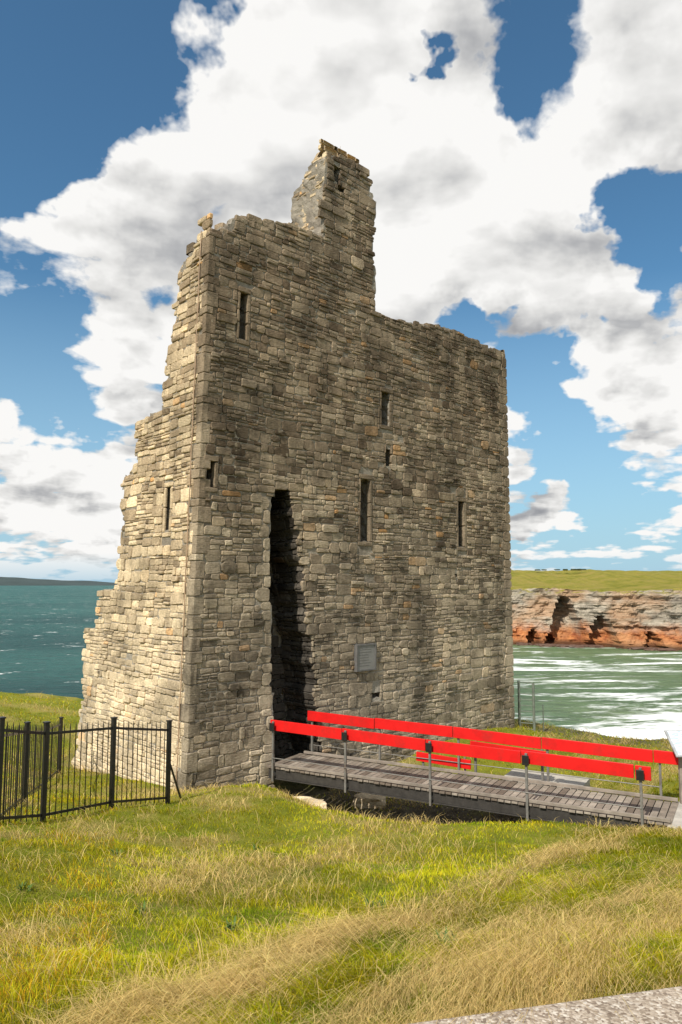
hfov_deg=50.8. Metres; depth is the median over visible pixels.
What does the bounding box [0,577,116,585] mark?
distant hills
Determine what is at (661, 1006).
concrete path
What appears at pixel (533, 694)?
safety barrier
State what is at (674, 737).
information board
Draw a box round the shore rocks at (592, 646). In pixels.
[516,642,675,650]
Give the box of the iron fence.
[0,716,181,823]
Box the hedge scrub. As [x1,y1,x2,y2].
[535,569,585,570]
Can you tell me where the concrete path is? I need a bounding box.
[410,986,681,1023]
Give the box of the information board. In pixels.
[664,730,681,803]
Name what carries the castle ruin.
on the ground at (448, 813)
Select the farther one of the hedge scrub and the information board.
the hedge scrub
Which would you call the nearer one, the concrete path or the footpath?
the concrete path
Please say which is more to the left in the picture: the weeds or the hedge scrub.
the weeds
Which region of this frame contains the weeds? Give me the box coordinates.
[17,843,462,949]
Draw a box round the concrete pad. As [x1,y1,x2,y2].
[503,768,589,790]
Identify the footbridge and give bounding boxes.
[266,711,678,827]
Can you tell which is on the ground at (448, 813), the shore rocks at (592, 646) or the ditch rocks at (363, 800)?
the ditch rocks at (363, 800)
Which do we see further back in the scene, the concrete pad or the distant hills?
the distant hills
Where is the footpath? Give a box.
[667,802,681,828]
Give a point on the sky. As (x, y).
(523, 158)
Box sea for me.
[0,586,681,739]
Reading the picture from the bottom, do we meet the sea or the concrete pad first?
the concrete pad
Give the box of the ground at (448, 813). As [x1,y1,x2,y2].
[0,692,681,1023]
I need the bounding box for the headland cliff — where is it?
[510,569,681,650]
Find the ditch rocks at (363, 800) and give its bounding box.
[294,793,385,808]
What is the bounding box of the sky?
[0,0,681,582]
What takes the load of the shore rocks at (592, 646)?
on the headland cliff
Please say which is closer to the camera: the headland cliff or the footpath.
the footpath
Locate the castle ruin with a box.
[71,139,514,791]
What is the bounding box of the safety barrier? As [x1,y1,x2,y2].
[517,681,543,731]
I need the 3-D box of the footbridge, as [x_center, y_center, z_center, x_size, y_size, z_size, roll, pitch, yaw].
[2.471,5.609,15.317,8.600,1.857,2.147,-3,-7,30]
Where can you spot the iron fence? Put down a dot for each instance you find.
(45, 733)

